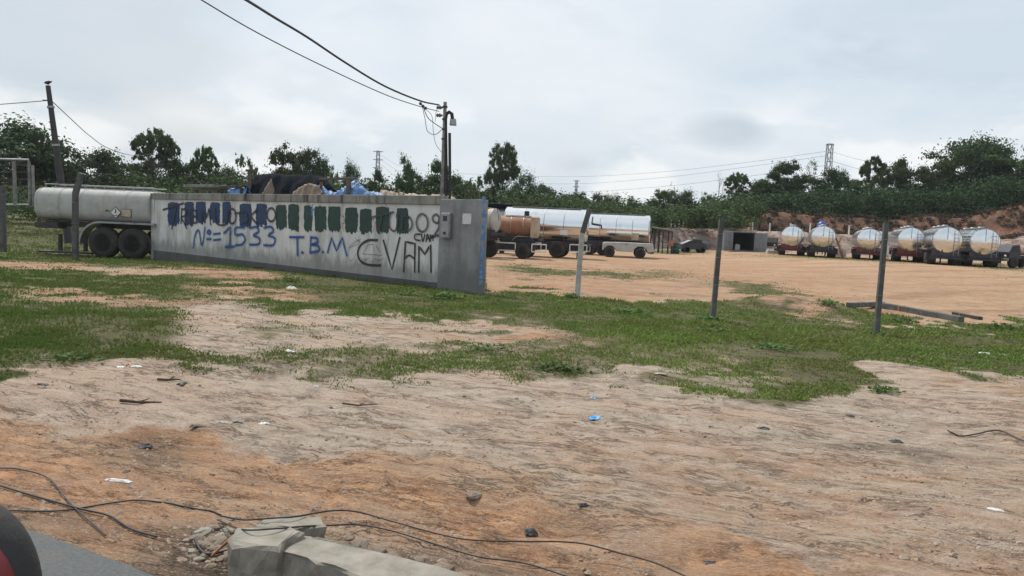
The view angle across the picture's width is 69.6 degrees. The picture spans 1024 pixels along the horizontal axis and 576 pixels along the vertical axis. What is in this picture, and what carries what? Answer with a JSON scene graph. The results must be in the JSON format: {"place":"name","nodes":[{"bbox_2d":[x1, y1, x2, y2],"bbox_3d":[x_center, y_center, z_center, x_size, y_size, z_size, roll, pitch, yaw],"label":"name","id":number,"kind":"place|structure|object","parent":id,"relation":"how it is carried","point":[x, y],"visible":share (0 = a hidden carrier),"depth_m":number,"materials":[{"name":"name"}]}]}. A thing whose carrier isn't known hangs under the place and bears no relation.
{"place":"outdoors","nodes":[
{"label":"outdoors","id":0,"kind":"place"},
{"bbox_2d":[27,530,152,575],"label":"road","id":1,"kind":"structure","parent":0,"point":[57,557],"depth_m":3.35,"materials":[{"name":"asphalt"}]},
{"bbox_2d":[488,203,512,253],"bbox_3d":[-1.284,-3.795,46.852,2.500,3.090,1.884,3,5,0],"label":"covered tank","id":2,"kind":"object","parent":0,"point":[501,208],"visible":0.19,"depth_m":46.00,"materials":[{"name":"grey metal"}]},
{"bbox_2d":[0,205,1023,575],"bbox_3d":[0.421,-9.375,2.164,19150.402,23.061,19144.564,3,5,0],"label":"ground","id":3,"kind":"structure","parent":0,"point":[666,499],"depth_m":5.77,"materials":[{"name":"soil"}]},
{"bbox_2d":[0,185,6,251],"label":"fence post","id":4,"kind":"object","parent":3,"relation":"on","point":[3,235],"visible":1,"depth_m":23.91,"materials":[{"name":"concrete"}]},
{"bbox_2d":[0,158,34,205],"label":"gate","id":5,"kind":"structure","parent":3,"relation":"on","point":[30,171],"depth_m":37.75,"materials":[{"name":"grey metal"}]},
{"bbox_2d":[0,505,41,575],"bbox_3d":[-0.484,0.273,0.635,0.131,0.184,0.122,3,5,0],"label":"tire","id":6,"kind":"object","parent":3,"relation":"on","point":[18,555],"visible":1,"depth_m":0.64,"materials":[{"name":"black rubber"}]},
{"bbox_2d":[9,137,78,221],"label":"forest tree","id":7,"kind":"object","parent":3,"relation":"on","point":[70,176],"visible":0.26,"depth_m":70.75,"materials":[{"name":"green plant"}]},
{"bbox_2d":[0,110,92,190],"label":"forest tree","id":8,"kind":"object","parent":3,"relation":"on","point":[14,146],"visible":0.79,"depth_m":69.18,"materials":[{"name":"green plant"}]},
{"bbox_2d":[0,467,105,535],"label":"ground cable","id":9,"kind":"object","parent":3,"relation":"on","point":[85,517],"visible":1,"depth_m":4.14,"materials":[{"name":"rubber"}]},
{"bbox_2d":[43,85,71,243],"bbox_3d":[-20.817,-5.625,33.732,1.327,7.148,0.340,3,5,0],"label":"leaning pole","id":10,"kind":"object","parent":3,"relation":"on","point":[67,232],"visible":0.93,"depth_m":33.59,"materials":[{"name":"paint"}]},
{"bbox_2d":[29,351,122,364],"bbox_3d":[-4.525,0.712,7.683,0.919,0.115,0.717,3,5,0],"label":"weed plant","id":11,"kind":"object","parent":3,"relation":"on","point":[68,355],"visible":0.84,"depth_m":7.60,"materials":[{"name":"green plant"}]},
{"bbox_2d":[72,172,84,257],"bbox_3d":[-14.988,-2.518,25.428,0.390,2.937,0.190,3,5,0],"label":"fence post","id":12,"kind":"object","parent":3,"relation":"on","point":[75,211],"visible":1,"depth_m":25.38,"materials":[{"name":"concrete"}]},
{"bbox_2d":[0,485,157,537],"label":"ground cable","id":13,"kind":"object","parent":3,"relation":"on","point":[97,512],"visible":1,"depth_m":3.90,"materials":[{"name":"rubber"}]},
{"bbox_2d":[54,145,134,188],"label":"forest tree","id":14,"kind":"object","parent":3,"relation":"on","point":[104,157],"visible":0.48,"depth_m":86.33,"materials":[{"name":"green plant"}]},
{"bbox_2d":[1,175,198,221],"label":"bushes","id":15,"kind":"object","parent":3,"relation":"on","point":[18,209],"visible":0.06,"depth_m":48.26,"materials":[{"name":"green plant"}]},
{"bbox_2d":[34,183,166,258],"bbox_3d":[-15.505,-2.557,28.345,4.795,2.699,2.130,3,5,4],"label":"white tank trailer","id":16,"kind":"object","parent":3,"relation":"on","point":[105,213],"visible":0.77,"depth_m":27.44,"materials":[{"name":"paint"}]},
{"bbox_2d":[9,499,220,514],"bbox_3d":[-2.172,1.194,4.013,1.178,0.042,0.205,2,5,-7],"label":"ground cable","id":17,"kind":"object","parent":3,"relation":"on","point":[116,502],"visible":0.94,"depth_m":4.03,"materials":[{"name":"rubber"}]},
{"bbox_2d":[95,154,163,188],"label":"forest tree","id":18,"kind":"object","parent":3,"relation":"on","point":[127,165],"visible":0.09,"depth_m":93.81,"materials":[{"name":"green plant"}]},
{"bbox_2d":[129,127,182,188],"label":"umbrella tree","id":19,"kind":"object","parent":3,"relation":"on","point":[165,147],"visible":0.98,"depth_m":88.70,"materials":[{"name":"green plant"}]},
{"bbox_2d":[163,156,201,192],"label":"forest tree","id":20,"kind":"object","parent":3,"relation":"on","point":[186,169],"visible":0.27,"depth_m":91.19,"materials":[{"name":"green plant"}]},
{"bbox_2d":[189,144,219,183],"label":"umbrella tree","id":21,"kind":"object","parent":3,"relation":"on","point":[198,161],"visible":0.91,"depth_m":88.61,"materials":[{"name":"green plant"}]},
{"bbox_2d":[183,184,230,193],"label":"concrete slab","id":22,"kind":"structure","parent":3,"relation":"on","point":[202,187],"depth_m":26.01,"materials":[{"name":"concrete"}]},
{"bbox_2d":[209,535,227,544],"bbox_3d":[-1.457,1.247,3.623,0.096,0.040,0.123,4,5,15],"label":"concrete fragment","id":23,"kind":"object","parent":3,"relation":"on","point":[218,540],"visible":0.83,"depth_m":3.61,"materials":[{"name":"concrete"}]},
{"bbox_2d":[203,160,241,193],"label":"forest tree","id":24,"kind":"object","parent":3,"relation":"on","point":[228,172],"visible":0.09,"depth_m":94.09,"materials":[{"name":"green plant"}]},
{"bbox_2d":[235,152,259,184],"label":"broadleaf tree","id":25,"kind":"object","parent":3,"relation":"on","point":[242,161],"visible":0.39,"depth_m":83.79,"materials":[{"name":"green plant"}]},
{"bbox_2d":[246,169,255,188],"bbox_3d":[-8.775,-2.372,24.661,0.300,3.164,0.160,3,5,0],"label":"timber post","id":26,"kind":"object","parent":3,"relation":"on","point":[250,178],"visible":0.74,"depth_m":24.50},
{"bbox_2d":[250,173,335,193],"bbox_3d":[-7.076,-3.061,23.595,4.469,1.255,1.346,6,6,39],"label":"black tarp","id":27,"kind":"object","parent":26,"relation":"hanging from","point":[286,184],"visible":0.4,"depth_m":23.39,"materials":[{"name":"plastic"}]},
{"bbox_2d":[293,183,323,194],"bbox_3d":[-6.060,-2.693,21.783,1.473,0.833,0.390,6,6,39],"label":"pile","id":28,"kind":"object","parent":27,"relation":"attached to","point":[310,188],"visible":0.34,"depth_m":21.63,"materials":[{"name":"sand"}]},
{"bbox_2d":[228,526,304,575],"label":"concrete chunk","id":29,"kind":"object","parent":3,"relation":"on","point":[255,553],"visible":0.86,"depth_m":3.20,"materials":[{"name":"concrete"}]},
{"bbox_2d":[255,515,326,537],"bbox_3d":[-1.075,1.226,3.589,0.353,0.184,0.183,3,5,0],"label":"concrete chunk","id":30,"kind":"object","parent":3,"relation":"on","point":[319,529],"visible":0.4,"depth_m":3.56,"materials":[{"name":"concrete"}]},
{"bbox_2d":[264,140,319,174],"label":"forest tree","id":31,"kind":"object","parent":3,"relation":"on","point":[290,157],"visible":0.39,"depth_m":86.94,"materials":[{"name":"green plant"}]},
{"bbox_2d":[300,148,331,177],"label":"forest tree","id":32,"kind":"object","parent":3,"relation":"on","point":[321,169],"visible":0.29,"depth_m":88.24,"materials":[{"name":"green plant"}]},
{"bbox_2d":[150,193,487,293],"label":"graffiti wall","id":33,"kind":"structure","parent":3,"relation":"on","point":[389,238],"depth_m":20.48,"materials":[{"name":"paint"}]},
{"bbox_2d":[440,213,452,238],"bbox_3d":[-1.565,-1.484,17.501,0.310,0.604,0.119,6,6,39],"label":"meter box","id":34,"kind":"object","parent":33,"relation":"attached to","point":[446,225],"visible":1,"depth_m":17.43,"materials":[{"name":"grey metal"}]},
{"bbox_2d":[440,214,448,236],"bbox_3d":[-1.594,-1.482,17.466,0.267,0.555,0.012,6,6,39],"label":"door","id":35,"kind":"structure","parent":34,"relation":"in","point":[444,224],"depth_m":17.46,"materials":[{"name":"grey metal"}]},
{"bbox_2d":[328,166,339,191],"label":"broadleaf tree","id":36,"kind":"object","parent":3,"relation":"on","point":[333,185],"visible":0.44,"depth_m":82.80,"materials":[{"name":"green plant"}]},
{"bbox_2d":[319,177,357,194],"bbox_3d":[-5.126,-1.773,21.321,1.720,2.836,0.211,7,6,40],"label":"rail frame","id":37,"kind":"object","parent":3,"relation":"on","point":[348,184],"visible":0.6,"depth_m":20.83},
{"bbox_2d":[319,180,385,194],"bbox_3d":[-4.560,-2.609,21.078,2.945,0.972,0.943,6,6,40],"label":"blue tarp","id":38,"kind":"object","parent":37,"relation":"hanging from","point":[357,188],"visible":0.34,"depth_m":20.82,"materials":[{"name":"plastic"}]},
{"bbox_2d":[339,152,363,189],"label":"dense tree","id":39,"kind":"object","parent":3,"relation":"on","point":[351,170],"visible":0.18,"depth_m":90.68,"materials":[{"name":"green plant"}]},
{"bbox_2d":[349,538,368,547],"bbox_3d":[-0.774,1.289,3.711,0.096,0.039,0.127,2,5,-4],"label":"concrete fragment","id":40,"kind":"object","parent":3,"relation":"on","point":[361,542],"visible":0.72,"depth_m":3.69,"materials":[{"name":"concrete"}]},
{"bbox_2d":[281,536,467,575],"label":"concrete beam","id":41,"kind":"structure","parent":3,"relation":"on","point":[310,556],"depth_m":3.17,"materials":[{"name":"concrete"}]},
{"bbox_2d":[364,165,394,192],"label":"forest tree","id":42,"kind":"object","parent":3,"relation":"on","point":[378,175],"visible":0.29,"depth_m":93.91,"materials":[{"name":"green plant"}]},
{"bbox_2d":[217,519,567,575],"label":"ground cable","id":43,"kind":"object","parent":3,"relation":"on","point":[223,522],"visible":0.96,"depth_m":3.52,"materials":[{"name":"rubber"}]},
{"bbox_2d":[6,164,779,234],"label":"forest undergrowth","id":44,"kind":"object","parent":3,"relation":"on","point":[709,214],"visible":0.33,"depth_m":86.13,"materials":[{"name":"green plant"}]},
{"bbox_2d":[394,151,421,193],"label":"forest tree","id":45,"kind":"object","parent":3,"relation":"on","point":[410,175],"visible":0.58,"depth_m":84.87,"materials":[{"name":"green plant"}]},
{"bbox_2d":[411,171,433,195],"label":"forest tree","id":46,"kind":"object","parent":3,"relation":"on","point":[422,185],"visible":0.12,"depth_m":90.69,"materials":[{"name":"green plant"}]},
{"bbox_2d":[436,102,456,198],"bbox_3d":[-1.698,-2.261,18.225,0.502,4.614,0.194,3,5,0],"label":"meter pole","id":47,"kind":"object","parent":3,"relation":"on","point":[446,170],"visible":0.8,"depth_m":18.09,"materials":[{"name":"metal"}]},
{"bbox_2d":[201,0,438,111],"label":"service cable","id":48,"kind":"object","parent":47,"relation":"attached to","point":[304,56],"visible":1,"depth_m":12.33,"materials":[{"name":"rubber"}]},
{"bbox_2d":[244,0,439,105],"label":"service cable","id":49,"kind":"object","parent":47,"relation":"attached to","point":[296,30],"visible":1,"depth_m":13.08,"materials":[{"name":"rubber"}]},
{"bbox_2d":[426,290,471,298],"bbox_3d":[-1.327,0.146,15.542,1.002,0.196,0.738,0,5,-31],"label":"weed plant","id":50,"kind":"object","parent":3,"relation":"on","point":[442,295],"visible":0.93,"depth_m":15.46,"materials":[{"name":"green plant"}]},
{"bbox_2d":[425,155,475,197],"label":"forest tree","id":51,"kind":"object","parent":3,"relation":"on","point":[435,169],"visible":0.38,"depth_m":86.19,"materials":[{"name":"green plant"}]},
{"bbox_2d":[220,510,685,575],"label":"ground cable","id":52,"kind":"object","parent":3,"relation":"on","point":[448,535],"visible":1,"depth_m":3.69,"materials":[{"name":"rubber"}]},
{"bbox_2d":[464,175,484,198],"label":"broadleaf tree","id":53,"kind":"object","parent":3,"relation":"on","point":[479,181],"visible":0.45,"depth_m":81.10,"materials":[{"name":"green plant"}]},
{"bbox_2d":[459,342,520,353],"bbox_3d":[-0.334,0.762,9.286,0.898,0.087,0.672,2,5,-7],"label":"weed plant","id":54,"kind":"object","parent":3,"relation":"on","point":[479,347],"visible":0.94,"depth_m":9.30,"materials":[{"name":"green plant"}]},
{"bbox_2d":[482,166,508,203],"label":"forest tree","id":55,"kind":"object","parent":3,"relation":"on","point":[496,179],"visible":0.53,"depth_m":96.84,"materials":[{"name":"green plant"}]},
{"bbox_2d":[486,207,507,256],"bbox_3d":[-1.499,-2.878,38.189,1.934,2.612,2.100,5,5,24],"label":"tank truck","id":56,"kind":"object","parent":3,"relation":"on","point":[494,232],"visible":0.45,"depth_m":37.78,"materials":[{"name":"beige paint"}]},
{"bbox_2d":[485,140,521,239],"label":"tall tree","id":57,"kind":"object","parent":3,"relation":"on","point":[509,156],"visible":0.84,"depth_m":98.03,"materials":[{"name":"green plant"}]},
{"bbox_2d":[496,211,546,258],"bbox_3d":[0.523,-2.894,39.906,3.019,2.557,2.100,3,5,9],"label":"tank truck","id":58,"kind":"object","parent":3,"relation":"on","point":[522,236],"visible":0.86,"depth_m":39.32,"materials":[{"name":"brown metal"}]},
{"bbox_2d":[504,163,544,205],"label":"dense tree","id":59,"kind":"object","parent":3,"relation":"on","point":[522,182],"visible":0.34,"depth_m":93.30,"materials":[{"name":"green plant"}]},
{"bbox_2d":[504,206,590,258],"bbox_3d":[2.041,-3.297,43.565,5.182,2.908,2.200,3,5,11],"label":"tank truck","id":60,"kind":"object","parent":3,"relation":"on","point":[560,228],"visible":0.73,"depth_m":42.62,"materials":[{"name":"metal"}]},
{"bbox_2d":[148,172,947,226],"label":"wood","id":61,"kind":"object","parent":3,"relation":"on","point":[640,204],"depth_m":161.09,"materials":[{"name":"green plant"}]},
{"bbox_2d":[521,361,594,377],"bbox_3d":[0.560,0.896,8.214,0.925,0.110,0.693,3,5,0],"label":"weed plant","id":62,"kind":"object","parent":3,"relation":"on","point":[559,366],"visible":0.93,"depth_m":8.21,"materials":[{"name":"green plant"}]},
{"bbox_2d":[537,181,581,201],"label":"forest tree","id":63,"kind":"object","parent":3,"relation":"on","point":[545,189],"visible":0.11,"depth_m":147.54,"materials":[{"name":"green plant"}]},
{"bbox_2d":[575,209,591,296],"bbox_3d":[1.647,-0.690,17.147,0.305,2.316,0.140,3,5,0],"label":"fence post","id":64,"kind":"object","parent":3,"relation":"on","point":[580,252],"visible":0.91,"depth_m":17.09,"materials":[{"name":"concrete"}]},
{"bbox_2d":[583,213,651,254],"bbox_3d":[6.860,-3.784,52.000,6.090,2.952,2.300,3,5,11],"label":"tank truck","id":65,"kind":"object","parent":3,"relation":"on","point":[611,227],"visible":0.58,"depth_m":51.15,"materials":[{"name":"metal"}]},
{"bbox_2d":[602,242,654,258],"bbox_3d":[7.763,-2.530,49.150,3.410,0.995,1.840,3,5,6],"label":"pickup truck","id":66,"kind":"object","parent":3,"relation":"on","point":[638,252],"visible":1,"depth_m":48.32,"materials":[{"name":"white paint"}]},
{"bbox_2d":[607,307,659,314],"bbox_3d":[2.181,0.438,14.313,1.344,0.139,0.827,3,5,0],"label":"weed plant","id":67,"kind":"object","parent":3,"relation":"on","point":[629,310],"visible":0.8,"depth_m":14.29,"materials":[{"name":"green plant"}]},
{"bbox_2d":[644,188,677,208],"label":"forest tree","id":68,"kind":"object","parent":3,"relation":"on","point":[663,194],"visible":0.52,"depth_m":123.13,"materials":[{"name":"green plant"}]},
{"bbox_2d":[650,226,681,252],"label":"open shed","id":69,"kind":"structure","parent":3,"relation":"on","point":[654,238],"depth_m":65.22,"materials":[{"name":"paint"}]},
{"bbox_2d":[663,188,702,213],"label":"forest tree","id":70,"kind":"object","parent":3,"relation":"on","point":[678,199],"visible":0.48,"depth_m":117.76,"materials":[{"name":"green plant"}]},
{"bbox_2d":[680,239,707,252],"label":"wrecked car","id":71,"kind":"object","parent":3,"relation":"on","point":[697,245],"visible":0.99,"depth_m":71.09,"materials":[{"name":"grey metal"}]},
{"bbox_2d":[710,219,723,318],"bbox_3d":[3.809,-0.217,13.706,0.132,2.144,0.099,3,5,0],"label":"fence post","id":72,"kind":"object","parent":3,"relation":"on","point":[718,257],"visible":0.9,"depth_m":13.66,"materials":[{"name":"concrete"}]},
{"bbox_2d":[723,172,751,197],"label":"umbrella tree","id":73,"kind":"object","parent":3,"relation":"on","point":[738,179],"visible":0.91,"depth_m":113.38,"materials":[{"name":"green plant"}]},
{"bbox_2d":[722,231,767,251],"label":"shipping container","id":74,"kind":"object","parent":3,"relation":"on","point":[739,241],"visible":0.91,"depth_m":76.81,"materials":[{"name":"grey metal"}]},
{"bbox_2d":[723,232,732,250],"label":"door","id":75,"kind":"structure","parent":74,"relation":"in","point":[727,235],"depth_m":76.37,"materials":[{"name":"grey metal"}]},
{"bbox_2d":[755,233,767,251],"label":"door","id":76,"kind":"structure","parent":74,"relation":"in","point":[761,238],"depth_m":76.21,"materials":[{"name":"grey metal"}]},
{"bbox_2d":[730,185,760,199],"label":"forest tree","id":77,"kind":"object","parent":3,"relation":"on","point":[751,189],"visible":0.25,"depth_m":112.51,"materials":[{"name":"green plant"}]},
{"bbox_2d":[750,170,786,203],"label":"forest tree","id":78,"kind":"object","parent":3,"relation":"on","point":[772,175],"visible":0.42,"depth_m":109.16,"materials":[{"name":"green plant"}]},
{"bbox_2d":[767,237,778,250],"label":"scrap truck","id":79,"kind":"object","parent":3,"relation":"on","point":[772,242],"visible":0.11,"depth_m":77.25,"materials":[{"name":"paint"}]},
{"bbox_2d":[744,342,813,352],"bbox_3d":[3.633,0.825,10.252,0.833,0.101,0.730,1,5,-19],"label":"weed plant","id":80,"kind":"object","parent":3,"relation":"on","point":[775,345],"visible":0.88,"depth_m":10.25,"materials":[{"name":"green plant"}]},
{"bbox_2d":[756,159,814,205],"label":"forest tree","id":81,"kind":"object","parent":3,"relation":"on","point":[783,168],"visible":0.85,"depth_m":107.56,"materials":[{"name":"green plant"}]},
{"bbox_2d":[777,225,806,255],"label":"tank trailer","id":82,"kind":"object","parent":3,"relation":"on","point":[792,237],"visible":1,"depth_m":66.98,"materials":[{"name":"metal"}]},
{"bbox_2d":[806,224,837,257],"bbox_3d":[28.577,-4.377,68.128,2.520,2.921,9.649,4,5,20],"label":"tank trailer","id":83,"kind":"object","parent":3,"relation":"on","point":[821,237],"visible":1,"depth_m":64.01,"materials":[{"name":"metal"}]},
{"bbox_2d":[823,143,833,183],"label":"lattice pylon","id":84,"kind":"object","parent":3,"relation":"on","point":[831,155],"visible":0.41,"depth_m":187.28,"materials":[{"name":"grey metal"}]},
{"bbox_2d":[807,166,856,200],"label":"forest tree","id":85,"kind":"object","parent":3,"relation":"on","point":[833,174],"visible":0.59,"depth_m":108.93,"materials":[{"name":"green plant"}]},
{"bbox_2d":[836,168,874,205],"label":"forest tree","id":86,"kind":"object","parent":3,"relation":"on","point":[854,182],"visible":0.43,"depth_m":110.28,"materials":[{"name":"green plant"}]},
{"bbox_2d":[846,302,884,307],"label":"fallen beam","id":87,"kind":"structure","parent":3,"relation":"on","point":[859,304],"depth_m":18.45,"materials":[{"name":"concrete"}]},
{"bbox_2d":[851,227,881,259],"bbox_3d":[32.136,-4.073,66.847,2.520,2.841,9.649,4,5,22],"label":"tank trailer","id":88,"kind":"object","parent":3,"relation":"on","point":[866,241],"visible":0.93,"depth_m":62.82,"materials":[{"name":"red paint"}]},
{"bbox_2d":[722,163,1023,219],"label":"hilltop undergrowth","id":89,"kind":"object","parent":3,"relation":"on","point":[904,202],"visible":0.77,"depth_m":101.50,"materials":[{"name":"green plant"}]},
{"bbox_2d":[858,155,890,188],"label":"umbrella tree","id":90,"kind":"object","parent":3,"relation":"on","point":[866,169],"visible":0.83,"depth_m":114.11,"materials":[{"name":"green plant"}]},
{"bbox_2d":[873,222,888,332],"bbox_3d":[7.000,-0.051,13.971,0.106,2.378,0.101,3,5,0],"label":"fence post","id":91,"kind":"object","parent":3,"relation":"on","point":[880,283],"visible":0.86,"depth_m":13.93,"materials":[{"name":"concrete"}]},
{"bbox_2d":[756,202,1023,238],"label":"dry scrub","id":92,"kind":"object","parent":3,"relation":"on","point":[942,217],"visible":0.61,"depth_m":95.82,"materials":[{"name":"plant"}]},
{"bbox_2d":[866,381,914,393],"bbox_3d":[4.011,1.082,7.919,0.597,0.106,0.358,3,5,0],"label":"weed plant","id":93,"kind":"object","parent":3,"relation":"on","point":[875,388],"visible":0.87,"depth_m":7.85,"materials":[{"name":"green plant"}]},
{"bbox_2d":[869,155,914,213],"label":"forest tree","id":94,"kind":"object","parent":3,"relation":"on","point":[898,174],"visible":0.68,"depth_m":108.08,"materials":[{"name":"green plant"}]},
{"bbox_2d":[888,226,924,262],"bbox_3d":[34.694,-3.922,64.995,2.520,3.067,9.649,4,5,22],"label":"tank trailer","id":95,"kind":"object","parent":3,"relation":"on","point":[907,241],"visible":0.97,"depth_m":61.04,"materials":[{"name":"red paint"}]},
{"bbox_2d":[897,162,949,201],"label":"forest tree","id":96,"kind":"object","parent":3,"relation":"on","point":[930,180],"visible":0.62,"depth_m":106.27,"materials":[{"name":"green plant"}]},
{"bbox_2d":[882,302,964,321],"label":"fallen beam","id":97,"kind":"structure","parent":3,"relation":"on","point":[933,314],"depth_m":18.11,"materials":[{"name":"concrete"}]},
{"bbox_2d":[920,225,964,265],"bbox_3d":[34.732,-3.531,59.922,2.520,3.109,9.649,5,5,23],"label":"tank trailer","id":98,"kind":"object","parent":3,"relation":"on","point":[943,242],"visible":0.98,"depth_m":55.98,"materials":[{"name":"metal"}]},
{"bbox_2d":[918,147,975,202],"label":"forest tree","id":99,"kind":"object","parent":3,"relation":"on","point":[944,167],"visible":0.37,"depth_m":107.18,"materials":[{"name":"green plant"}]},
{"bbox_2d":[918,129,1017,212],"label":"forest tree","id":100,"kind":"object","parent":3,"relation":"on","point":[972,152],"visible":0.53,"depth_m":108.67,"materials":[{"name":"green plant"}]},
{"bbox_2d":[957,227,1001,266],"bbox_3d":[37.049,-3.357,59.297,2.520,3.070,9.649,4,5,21],"label":"tank trailer","id":101,"kind":"object","parent":3,"relation":"on","point":[981,244],"visible":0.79,"depth_m":55.30,"materials":[{"name":"silver metal"}]},
{"bbox_2d":[967,135,1017,183],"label":"forest tree","id":102,"kind":"object","parent":3,"relation":"on","point":[1004,154],"visible":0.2,"depth_m":109.43,"materials":[{"name":"green plant"}]},
{"bbox_2d":[974,153,1023,203],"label":"forest tree","id":103,"kind":"object","parent":3,"relation":"on","point":[1017,165],"visible":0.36,"depth_m":105.38,"materials":[{"name":"green plant"}]},
{"bbox_2d":[984,320,1023,330],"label":"weed plant","id":104,"kind":"object","parent":3,"relation":"on","point":[1004,326],"visible":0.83,"depth_m":15.65,"materials":[{"name":"green plant"}]},
{"bbox_2d":[995,244,1023,267],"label":"scrap truck","id":105,"kind":"object","parent":3,"relation":"on","point":[1012,256],"visible":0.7,"depth_m":57.07,"materials":[{"name":"grey metal"}]},
{"bbox_2d":[0,221,1023,400],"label":"grass","id":106,"kind":"structure","parent":0,"point":[802,339],"depth_m":11.59,"materials":[{"name":"plant"}]},
{"bbox_2d":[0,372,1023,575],"bbox_3d":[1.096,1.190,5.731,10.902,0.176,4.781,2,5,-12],"label":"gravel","id":107,"kind":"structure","parent":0,"point":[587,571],"depth_m":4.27,"materials":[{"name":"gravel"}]},
{"bbox_2d":[0,0,1023,214],"label":"sky","id":108,"kind":"structure","parent":0,"point":[593,89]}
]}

